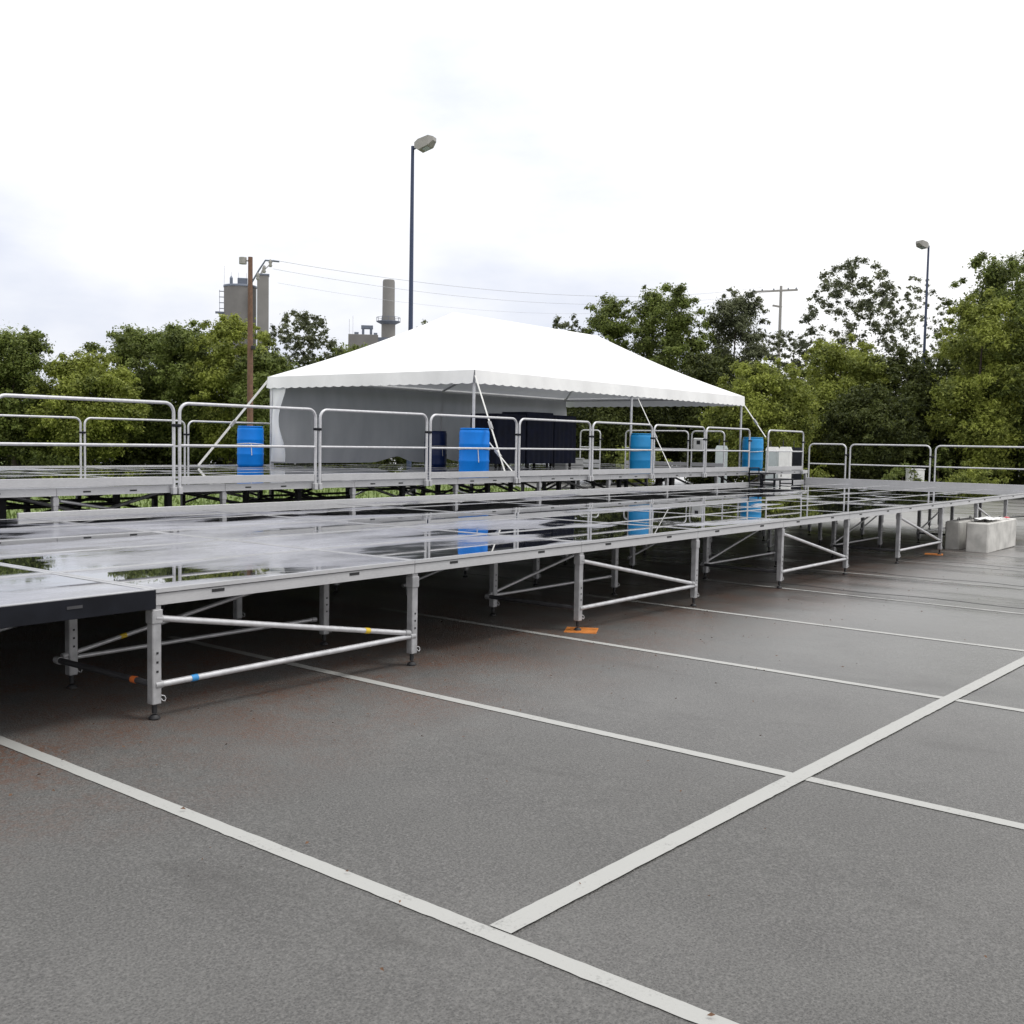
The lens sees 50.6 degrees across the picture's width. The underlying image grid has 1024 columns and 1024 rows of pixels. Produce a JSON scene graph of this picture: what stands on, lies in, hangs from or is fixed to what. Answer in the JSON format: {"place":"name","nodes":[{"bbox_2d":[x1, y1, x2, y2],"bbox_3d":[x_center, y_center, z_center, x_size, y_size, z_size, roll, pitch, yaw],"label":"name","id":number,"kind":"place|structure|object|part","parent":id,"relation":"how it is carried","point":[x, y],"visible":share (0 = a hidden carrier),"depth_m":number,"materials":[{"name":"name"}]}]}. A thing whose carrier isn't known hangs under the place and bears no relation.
{"place":"outdoors","nodes":[
{"label":"outdoors","id":0,"kind":"place"},
{"bbox_2d":[257,266,272,351],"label":"elevator tower","id":1,"kind":"structure","parent":0,"point":[263,302],"depth_m":284.07,"materials":[{"name":"concrete"}]},
{"bbox_2d":[0,461,589,518],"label":"grass","id":2,"kind":"structure","parent":0,"point":[12,514],"depth_m":34.16,"materials":[{"name":"green plant"}]},
{"bbox_2d":[405,135,435,494],"bbox_3d":[-3.419,-7.041,39.353,1.140,12.896,0.560,2,4,19],"label":"street lamp","id":3,"kind":"object","parent":2,"relation":"on","point":[423,144],"visible":0.4,"depth_m":39.15,"materials":[{"name":"metal"}]},
{"bbox_2d":[348,319,387,347],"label":"plant building","id":4,"kind":"structure","parent":0,"point":[356,338],"depth_m":299.86,"materials":[{"name":"concrete"}]},
{"bbox_2d":[0,458,1023,1023],"bbox_3d":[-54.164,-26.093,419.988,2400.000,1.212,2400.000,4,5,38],"label":"ground","id":5,"kind":"structure","parent":0,"point":[812,902],"depth_m":5.52,"materials":[{"name":"grey asphalt"}]},
{"bbox_2d":[0,319,65,465],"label":"deciduous tree","id":6,"kind":"object","parent":5,"relation":"on","point":[20,362],"visible":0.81,"depth_m":46.29,"materials":[{"name":"green plant"}]},
{"bbox_2d":[16,448,102,466],"bbox_3d":[-19.218,-2.075,46.070,3.701,1.680,3.061,4,5,38],"label":"shrub","id":7,"kind":"object","parent":5,"relation":"on","point":[40,458],"visible":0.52,"depth_m":45.42,"materials":[{"name":"green plant"}]},
{"bbox_2d":[21,347,151,465],"bbox_3d":[-18.226,-4.141,46.446,5.403,5.782,5.267,4,5,38],"label":"deciduous tree","id":8,"kind":"object","parent":5,"relation":"on","point":[84,376],"visible":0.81,"depth_m":45.42,"materials":[{"name":"green plant"}]},
{"bbox_2d":[81,322,194,464],"bbox_3d":[-18.138,-5.402,52.746,6.625,7.568,6.531,4,5,38],"label":"deciduous tree","id":9,"kind":"object","parent":5,"relation":"on","point":[130,346],"visible":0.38,"depth_m":51.32,"materials":[{"name":"green plant"}]},
{"bbox_2d":[134,318,234,464],"bbox_3d":[-15.233,-5.317,51.522,5.222,7.681,5.377,4,5,38],"label":"deciduous tree","id":10,"kind":"object","parent":5,"relation":"on","point":[177,337],"visible":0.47,"depth_m":50.25,"materials":[{"name":"green plant"}]},
{"bbox_2d":[179,313,276,464],"bbox_3d":[-13.067,-5.292,50.281,5.121,7.878,4.848,4,5,38],"label":"deciduous tree","id":11,"kind":"object","parent":5,"relation":"on","point":[221,360],"visible":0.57,"depth_m":49.12,"materials":[{"name":"green plant"}]},
{"bbox_2d":[215,273,256,357],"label":"concrete silo","id":12,"kind":"object","parent":5,"relation":"on","point":[235,297],"visible":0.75,"depth_m":284.48,"materials":[{"name":"grey concrete"}]},
{"bbox_2d":[239,257,278,425],"bbox_3d":[-10.172,-5.532,43.419,1.600,9.282,0.335,1,4,4],"label":"utility pole","id":13,"kind":"object","parent":5,"relation":"on","point":[251,347],"visible":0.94,"depth_m":43.27,"materials":[{"name":"brown wood"}]},
{"bbox_2d":[277,260,759,296],"bbox_3d":[3.899,-12.817,59.061,0.018,3.955,41.783,4,5,40],"label":"power line","id":14,"kind":"object","parent":13,"relation":"attached to","point":[489,289],"visible":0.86,"depth_m":53.02,"materials":[{"name":"metal"}]},
{"bbox_2d":[220,346,299,464],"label":"deciduous tree","id":15,"kind":"object","parent":5,"relation":"on","point":[266,365],"visible":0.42,"depth_m":47.70,"materials":[{"name":"green plant"}]},
{"bbox_2d":[262,309,344,368],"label":"deciduous tree","id":16,"kind":"object","parent":5,"relation":"on","point":[310,332],"visible":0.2,"depth_m":56.06,"materials":[{"name":"green plant"}]},
{"bbox_2d":[294,342,367,367],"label":"deciduous tree","id":17,"kind":"object","parent":5,"relation":"on","point":[346,350],"visible":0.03,"depth_m":57.80,"materials":[{"name":"green plant"}]},
{"bbox_2d":[376,279,399,337],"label":"smokestack","id":18,"kind":"object","parent":5,"relation":"on","point":[388,322],"visible":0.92,"depth_m":313.18,"materials":[{"name":"concrete"}]},
{"bbox_2d":[0,463,807,518],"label":"raised platform","id":19,"kind":"structure","parent":5,"relation":"on","point":[222,490],"depth_m":19.52,"materials":[{"name":"grey metal"}]},
{"bbox_2d":[0,414,85,466],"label":"guardrail panel","id":20,"kind":"object","parent":19,"relation":"attached to","point":[67,417],"visible":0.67,"depth_m":21.07,"materials":[{"name":"metal"}]},
{"bbox_2d":[0,393,180,493],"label":"guardrail panel","id":21,"kind":"object","parent":19,"relation":"attached to","point":[64,482],"visible":1,"depth_m":13.15,"materials":[{"name":"metal"}]},
{"bbox_2d":[84,417,188,466],"bbox_3d":[-7.803,-1.347,22.601,0.062,1.203,2.480,4,5,38],"label":"guardrail panel","id":22,"kind":"object","parent":19,"relation":"attached to","point":[134,419],"visible":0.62,"depth_m":22.42,"materials":[{"name":"metal"}]},
{"bbox_2d":[187,420,273,465],"bbox_3d":[-6.312,-1.445,24.530,0.062,1.203,2.480,4,5,38],"label":"guardrail panel","id":23,"kind":"object","parent":19,"relation":"attached to","point":[189,423],"visible":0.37,"depth_m":24.06,"materials":[{"name":"metal"}]},
{"bbox_2d":[177,402,321,493],"bbox_3d":[-3.600,-0.886,15.088,0.062,1.203,2.480,4,5,38],"label":"guardrail panel","id":24,"kind":"object","parent":19,"relation":"attached to","point":[242,479],"visible":1,"depth_m":14.98,"materials":[{"name":"metal"}]},
{"bbox_2d":[237,426,263,466],"bbox_3d":[-5.841,-1.471,24.171,0.599,0.898,0.602,4,5,38],"label":"plastic barrel","id":25,"kind":"object","parent":19,"relation":"on","point":[250,456],"visible":0.98,"depth_m":23.93,"materials":[{"name":"blue plastic"}]},
{"bbox_2d":[318,409,431,489],"bbox_3d":[-2.109,-0.985,17.017,0.062,1.203,2.480,4,5,38],"label":"guardrail panel","id":26,"kind":"object","parent":19,"relation":"attached to","point":[367,476],"visible":1,"depth_m":16.92,"materials":[{"name":"metal"}]},
{"bbox_2d":[424,431,446,465],"bbox_3d":[-1.981,-1.655,28.072,0.599,0.898,0.602,2,4,15],"label":"plastic barrel","id":27,"kind":"object","parent":19,"relation":"on","point":[439,456],"visible":0.71,"depth_m":27.82,"materials":[{"name":"blue plastic"}]},
{"bbox_2d":[459,428,489,471],"bbox_3d":[-0.720,-1.150,20.609,0.599,0.898,0.602,4,5,38],"label":"plastic barrel","id":28,"kind":"object","parent":19,"relation":"on","point":[474,460],"visible":0.8,"depth_m":20.36,"materials":[{"name":"blue plastic"}]},
{"bbox_2d":[428,414,520,485],"bbox_3d":[-0.618,-1.083,18.946,0.062,1.203,2.480,4,5,38],"label":"guardrail panel","id":29,"kind":"object","parent":19,"relation":"attached to","point":[471,474],"visible":1,"depth_m":18.84,"materials":[{"name":"metal"}]},
{"bbox_2d":[198,312,765,470],"bbox_3d":[0.369,-2.864,26.357,7.547,3.609,14.290,4,5,38],"label":"frame tent","id":30,"kind":"object","parent":19,"relation":"on","point":[453,357],"visible":0.84,"depth_m":25.90,"materials":[{"name":"fabric"}]},
{"bbox_2d":[470,413,525,467],"bbox_3d":[-0.347,-1.798,27.308,0.882,1.340,1.247,4,5,38],"label":"draped box","id":31,"kind":"object","parent":19,"relation":"on","point":[504,431],"visible":0.62,"depth_m":26.89,"materials":[{"name":"black fabric"}]},
{"bbox_2d":[502,412,553,466],"bbox_3d":[0.401,-1.887,28.274,0.882,1.420,1.196,4,5,38],"label":"draped box","id":32,"kind":"object","parent":19,"relation":"on","point":[539,434],"visible":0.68,"depth_m":27.97,"materials":[{"name":"black fabric"}]},
{"bbox_2d":[533,415,575,466],"bbox_3d":[1.087,-1.908,29.167,0.880,1.370,1.045,4,5,38],"label":"draped box","id":33,"kind":"object","parent":19,"relation":"on","point":[564,434],"visible":0.48,"depth_m":28.91,"materials":[{"name":"black fabric"}]},
{"bbox_2d":[518,418,593,482],"bbox_3d":[0.873,-1.181,20.875,0.062,1.203,2.480,4,5,38],"label":"guardrail panel","id":34,"kind":"object","parent":19,"relation":"attached to","point":[551,472],"visible":1,"depth_m":20.75,"materials":[{"name":"metal"}]},
{"bbox_2d":[555,458,583,464],"bbox_3d":[1.631,-1.471,31.551,0.540,0.210,0.940,4,5,38],"label":"storage box","id":35,"kind":"object","parent":19,"relation":"on","point":[579,461],"visible":0.31,"depth_m":31.48,"materials":[{"name":"white plastic"}]},
{"bbox_2d":[579,430,602,462],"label":"guardrail panel","id":36,"kind":"object","parent":19,"relation":"attached to","point":[594,461],"visible":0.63,"depth_m":35.15,"materials":[{"name":"metal"}]},
{"bbox_2d":[591,421,654,480],"bbox_3d":[2.364,-1.280,22.805,0.062,1.203,2.480,4,5,38],"label":"guardrail panel","id":37,"kind":"object","parent":19,"relation":"attached to","point":[615,471],"visible":1,"depth_m":22.71,"materials":[{"name":"metal"}]},
{"bbox_2d":[630,433,654,468],"bbox_3d":[3.053,-1.390,25.359,0.599,0.898,0.602,0,4,-20],"label":"plastic barrel","id":38,"kind":"object","parent":19,"relation":"on","point":[639,459],"visible":0.61,"depth_m":25.10,"materials":[{"name":"blue plastic"}]},
{"bbox_2d":[624,430,690,465],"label":"guardrail panel","id":39,"kind":"object","parent":19,"relation":"attached to","point":[670,463],"visible":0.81,"depth_m":33.40,"materials":[{"name":"metal"}]},
{"bbox_2d":[652,424,706,478],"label":"guardrail panel","id":40,"kind":"object","parent":19,"relation":"attached to","point":[669,470],"visible":1,"depth_m":24.56,"materials":[{"name":"metal"}]},
{"bbox_2d":[690,430,727,466],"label":"guardrail panel","id":41,"kind":"object","parent":19,"relation":"attached to","point":[709,464],"visible":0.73,"depth_m":32.56,"materials":[{"name":"metal"}]},
{"bbox_2d":[693,438,703,449],"bbox_3d":[5.641,-2.052,32.689,0.340,0.360,0.094,4,5,38],"label":"meter box","id":42,"kind":"object","parent":41,"relation":"attached to","point":[697,443],"visible":0.79,"depth_m":32.65,"materials":[{"name":"grey metal"}]},
{"bbox_2d":[704,427,751,476],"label":"guardrail panel","id":43,"kind":"object","parent":19,"relation":"attached to","point":[718,469],"visible":1,"depth_m":26.57,"materials":[{"name":"metal"}]},
{"bbox_2d":[742,437,763,469],"bbox_3d":[6.731,-1.643,30.282,0.602,0.898,0.599,2,4,13],"label":"plastic barrel","id":44,"kind":"object","parent":19,"relation":"on","point":[756,451],"visible":0.84,"depth_m":30.04,"materials":[{"name":"blue plastic"}]},
{"bbox_2d":[766,430,805,474],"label":"guardrail panel","id":45,"kind":"object","parent":19,"relation":"attached to","point":[785,467],"visible":0.98,"depth_m":29.31,"materials":[{"name":"metal"}]},
{"bbox_2d":[9,545,1005,1015],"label":"fallen leaves","id":46,"kind":"object","parent":5,"relation":"on","point":[507,679],"visible":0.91,"depth_m":7.55,"materials":[{"name":"brown plant"}]},
{"bbox_2d":[0,477,1023,719],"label":"stage","id":47,"kind":"object","parent":5,"relation":"on","point":[70,568],"visible":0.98,"depth_m":11.16,"materials":[{"name":"grey metal"}]},
{"bbox_2d":[748,467,793,485],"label":"portable steps","id":48,"kind":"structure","parent":47,"relation":"on","point":[774,479],"depth_m":27.53,"materials":[{"name":"metal"}]},
{"bbox_2d":[808,443,848,478],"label":"guardrail panel","id":49,"kind":"object","parent":47,"relation":"attached to","point":[846,455],"visible":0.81,"depth_m":30.00,"materials":[{"name":"metal"}]},
{"bbox_2d":[848,444,934,481],"bbox_3d":[10.131,-1.211,28.991,2.270,1.203,0.062,4,5,38],"label":"guardrail panel","id":50,"kind":"object","parent":47,"relation":"attached to","point":[930,457],"visible":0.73,"depth_m":28.95,"materials":[{"name":"metal"}]},
{"bbox_2d":[934,445,1023,481],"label":"guardrail panel","id":51,"kind":"object","parent":47,"relation":"attached to","point":[935,466],"visible":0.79,"depth_m":27.72,"materials":[{"name":"metal"}]},
{"bbox_2d":[0,538,1023,1023],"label":"parking lines","id":52,"kind":"object","parent":5,"relation":"on","point":[560,898],"visible":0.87,"depth_m":5.32,"materials":[{"name":"paint"}]},
{"bbox_2d":[0,421,1023,484],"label":"undergrowth","id":53,"kind":"object","parent":5,"relation":"on","point":[127,458],"visible":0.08,"depth_m":54.51,"materials":[{"name":"green plant"}]},
{"bbox_2d":[552,313,592,334],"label":"deciduous tree","id":54,"kind":"object","parent":5,"relation":"on","point":[557,325],"visible":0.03,"depth_m":63.15,"materials":[{"name":"green plant"}]},
{"bbox_2d":[564,627,598,633],"bbox_3d":[0.692,1.181,10.808,0.320,0.006,0.320,2,4,9],"label":"wooden pad","id":55,"kind":"object","parent":5,"relation":"on","point":[583,630],"visible":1,"depth_m":10.78,"materials":[{"name":"orange wood"}]},
{"bbox_2d":[573,292,644,482],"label":"deciduous tree","id":56,"kind":"object","parent":5,"relation":"on","point":[604,323],"visible":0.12,"depth_m":60.71,"materials":[{"name":"green plant"}]},
{"bbox_2d":[566,398,687,482],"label":"deciduous tree","id":57,"kind":"object","parent":5,"relation":"on","point":[609,434],"visible":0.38,"depth_m":57.84,"materials":[{"name":"green plant"}]},
{"bbox_2d":[605,445,672,486],"bbox_3d":[6.038,-2.238,51.434,3.055,2.597,2.924,4,5,38],"label":"shrub","id":58,"kind":"object","parent":5,"relation":"on","point":[622,454],"visible":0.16,"depth_m":51.19,"materials":[{"name":"green plant"}]},
{"bbox_2d":[606,282,716,483],"bbox_3d":[8.622,-7.366,61.864,6.413,11.726,7.224,0,4,-18],"label":"deciduous tree","id":59,"kind":"object","parent":5,"relation":"on","point":[655,309],"visible":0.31,"depth_m":61.10,"materials":[{"name":"green plant"}]},
{"bbox_2d":[652,347,755,483],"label":"deciduous tree","id":60,"kind":"object","parent":5,"relation":"on","point":[709,368],"visible":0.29,"depth_m":57.68,"materials":[{"name":"green plant"}]},
{"bbox_2d":[715,439,727,482],"bbox_3d":[8.913,-1.888,46.118,0.504,2.425,0.504,2,4,17],"label":"equipment cabinet","id":61,"kind":"object","parent":5,"relation":"on","point":[718,456],"visible":0.3,"depth_m":45.88,"materials":[{"name":"grey plastic"}]},
{"bbox_3d":[8.841,-1.681,45.908,0.319,1.746,0.004,2,4,17],"label":"door","id":62,"kind":"part","parent":61,"relation":"part of","materials":[{"name":"grey plastic"}]},
{"bbox_2d":[692,286,780,466],"bbox_3d":[12.830,-7.247,62.440,6.128,11.621,5.809,4,5,38],"label":"deciduous tree","id":63,"kind":"object","parent":5,"relation":"on","point":[742,309],"visible":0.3,"depth_m":61.35,"materials":[{"name":"green plant"}]},
{"bbox_2d":[698,356,824,481],"bbox_3d":[11.841,-4.105,51.446,5.794,6.587,5.599,-1,4,-23],"label":"deciduous tree","id":64,"kind":"object","parent":5,"relation":"on","point":[779,402],"visible":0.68,"depth_m":50.14,"materials":[{"name":"green plant"}]},
{"bbox_2d":[765,441,778,480],"bbox_3d":[11.209,-1.863,46.646,0.504,2.425,0.504,3,4,29],"label":"equipment cabinet","id":65,"kind":"object","parent":5,"relation":"on","point":[773,458],"visible":0.33,"depth_m":46.43,"materials":[{"name":"grey plastic"}]},
{"bbox_3d":[11.099,-1.657,46.444,0.319,1.746,0.010,3,4,29],"label":"door","id":66,"kind":"part","parent":65,"relation":"part of","materials":[{"name":"grey plastic"}]},
{"bbox_2d":[753,286,797,357],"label":"utility pole","id":67,"kind":"object","parent":5,"relation":"on","point":[779,306],"visible":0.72,"depth_m":74.94,"materials":[{"name":"brown wood"}]},
{"bbox_2d":[281,283,731,313],"bbox_3d":[3.687,-12.132,59.105,0.009,4.426,41.274,4,5,39],"label":"power line","id":68,"kind":"object","parent":67,"relation":"attached to","point":[462,308],"visible":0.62,"depth_m":52.13,"materials":[{"name":"metal"}]},
{"bbox_2d":[276,269,770,304],"bbox_3d":[4.294,-12.536,59.079,0.014,4.150,42.301,4,5,41],"label":"power line","id":69,"kind":"object","parent":67,"relation":"attached to","point":[472,297],"visible":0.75,"depth_m":51.11,"materials":[{"name":"metal"}]},
{"bbox_2d":[758,329,811,381],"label":"deciduous tree","id":70,"kind":"object","parent":5,"relation":"on","point":[777,344],"visible":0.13,"depth_m":68.89,"materials":[{"name":"green plant"}]},
{"bbox_2d":[778,440,792,480],"bbox_3d":[11.245,-1.742,44.580,0.504,2.425,0.504,3,4,23],"label":"equipment cabinet","id":71,"kind":"object","parent":5,"relation":"on","point":[785,458],"visible":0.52,"depth_m":44.35,"materials":[{"name":"white plastic"}]},
{"label":"door","id":72,"kind":"part","parent":71,"relation":"part of","materials":[{"name":"white plastic"}]},
{"bbox_2d":[791,441,801,479],"bbox_3d":[12.050,-1.800,45.921,0.504,2.425,0.504,2,4,17],"label":"equipment cabinet","id":73,"kind":"object","parent":5,"relation":"on","point":[796,458],"visible":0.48,"depth_m":45.67,"materials":[{"name":"metal"}]},
{"bbox_3d":[11.997,-1.592,45.701,0.319,1.746,0.010,2,4,17],"label":"door","id":74,"kind":"part","parent":73,"relation":"part of","materials":[{"name":"metal"}]},
{"bbox_2d":[801,464,833,479],"bbox_3d":[13.929,-1.506,50.067,1.671,1.557,1.873,1,4,-2],"label":"shrub","id":75,"kind":"object","parent":5,"relation":"on","point":[817,473],"visible":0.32,"depth_m":49.99,"materials":[{"name":"green plant"}]},
{"bbox_2d":[803,387,854,477],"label":"deciduous tree","id":76,"kind":"object","parent":5,"relation":"on","point":[805,455],"depth_m":58.39,"materials":[{"name":"green plant"}]},
{"bbox_2d":[787,333,900,478],"bbox_3d":[17.189,-5.207,57.039,6.627,8.398,6.827,4,5,38],"label":"deciduous tree","id":77,"kind":"object","parent":5,"relation":"on","point":[835,361],"visible":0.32,"depth_m":55.86,"materials":[{"name":"green plant"}]},
{"bbox_2d":[791,255,910,386],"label":"deciduous tree","id":78,"kind":"object","parent":5,"relation":"on","point":[836,293],"visible":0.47,"depth_m":65.68,"materials":[{"name":"green plant"}]},
{"bbox_2d":[815,381,930,479],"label":"deciduous tree","id":79,"kind":"object","parent":5,"relation":"on","point":[874,420],"visible":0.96,"depth_m":52.03,"materials":[{"name":"green plant"}]},
{"bbox_2d":[757,556,1023,608],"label":"asphalt seams","id":80,"kind":"object","parent":5,"relation":"on","point":[910,576],"visible":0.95,"depth_m":15.26,"materials":[{"name":"black rubber"}]},
{"bbox_2d":[881,461,925,481],"bbox_3d":[17.602,-1.430,48.830,2.028,1.726,1.883,4,5,38],"label":"shrub","id":81,"kind":"object","parent":5,"relation":"on","point":[892,476],"visible":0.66,"depth_m":48.57,"materials":[{"name":"green plant"}]},
{"bbox_2d":[864,344,959,481],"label":"deciduous tree","id":82,"kind":"object","parent":5,"relation":"on","point":[916,376],"visible":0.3,"depth_m":55.02,"materials":[{"name":"green plant"}]},
{"bbox_2d":[874,276,949,395],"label":"deciduous tree","id":83,"kind":"object","parent":5,"relation":"on","point":[907,294],"visible":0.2,"depth_m":66.63,"materials":[{"name":"green plant"}]},
{"bbox_2d":[905,468,924,480],"bbox_3d":[18.137,-1.275,48.743,0.720,1.345,0.540,1,4,0],"label":"utility cabinet","id":84,"kind":"object","parent":5,"relation":"on","point":[921,472],"visible":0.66,"depth_m":48.47,"materials":[{"name":"white metal"}]},
{"bbox_3d":[18.136,-1.247,48.491,0.600,1.080,0.005,1,4,0],"label":"door","id":85,"kind":"part","parent":84,"relation":"part of","materials":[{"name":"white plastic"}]},
{"bbox_2d":[916,240,929,390],"bbox_3d":[21.006,-7.399,55.691,1.014,12.904,0.553,-1,4,-25],"label":"street lamp","id":86,"kind":"object","parent":5,"relation":"on","point":[921,244],"visible":0.39,"depth_m":55.48,"materials":[{"name":"metal"}]},
{"bbox_2d":[914,444,961,481],"bbox_3d":[20.527,-2.013,52.064,2.303,2.652,2.313,0,4,-18],"label":"shrub","id":87,"kind":"object","parent":5,"relation":"on","point":[944,451],"visible":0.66,"depth_m":51.85,"materials":[{"name":"green plant"}]},
{"bbox_2d":[919,353,993,473],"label":"deciduous tree","id":88,"kind":"object","parent":5,"relation":"on","point":[945,363],"visible":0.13,"depth_m":54.52,"materials":[{"name":"green plant"}]},
{"bbox_2d":[944,516,978,549],"bbox_3d":[9.330,0.413,22.345,0.280,0.636,1.700,4,5,38],"label":"concrete block","id":89,"kind":"object","parent":5,"relation":"on","point":[955,534],"depth_m":21.70,"materials":[{"name":"grey concrete"}]},
{"bbox_2d":[921,286,1023,482],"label":"deciduous tree","id":90,"kind":"object","parent":5,"relation":"on","point":[961,392],"visible":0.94,"depth_m":51.31,"materials":[{"name":"green plant"}]},
{"bbox_2d":[935,459,1010,484],"bbox_3d":[20.889,-1.419,48.535,3.304,1.899,2.896,-2,5,-43],"label":"shrub","id":91,"kind":"object","parent":5,"relation":"on","point":[963,477],"visible":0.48,"depth_m":48.20,"materials":[{"name":"green plant"}]},
{"bbox_2d":[927,250,1023,482],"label":"deciduous tree","id":92,"kind":"object","parent":5,"relation":"on","point":[998,276],"visible":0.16,"depth_m":56.84,"materials":[{"name":"green plant"}]},
{"bbox_2d":[965,516,1016,552],"bbox_3d":[9.750,0.434,21.990,0.420,0.656,2.250,4,5,38],"label":"concrete block","id":93,"kind":"object","parent":5,"relation":"on","point":[985,536],"depth_m":21.23,"materials":[{"name":"grey concrete"}]},
{"bbox_2d":[973,516,1001,519],"bbox_3d":[9.473,0.125,21.585,0.376,0.046,1.117,4,5,38],"label":"plastic sheet","id":94,"kind":"object","parent":93,"relation":"on","point":[986,517],"visible":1,"depth_m":21.52,"materials":[{"name":"white plastic"}]},
{"bbox_2d":[981,289,1023,474],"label":"deciduous tree","id":95,"kind":"object","parent":5,"relation":"on","point":[1014,352],"visible":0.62,"depth_m":51.30,"materials":[{"name":"green plant"}]},
{"bbox_2d":[0,0,1023,397],"label":"sky","id":96,"kind":"structure","parent":0,"point":[590,149],"materials":[{"name":"white"}]}
]}

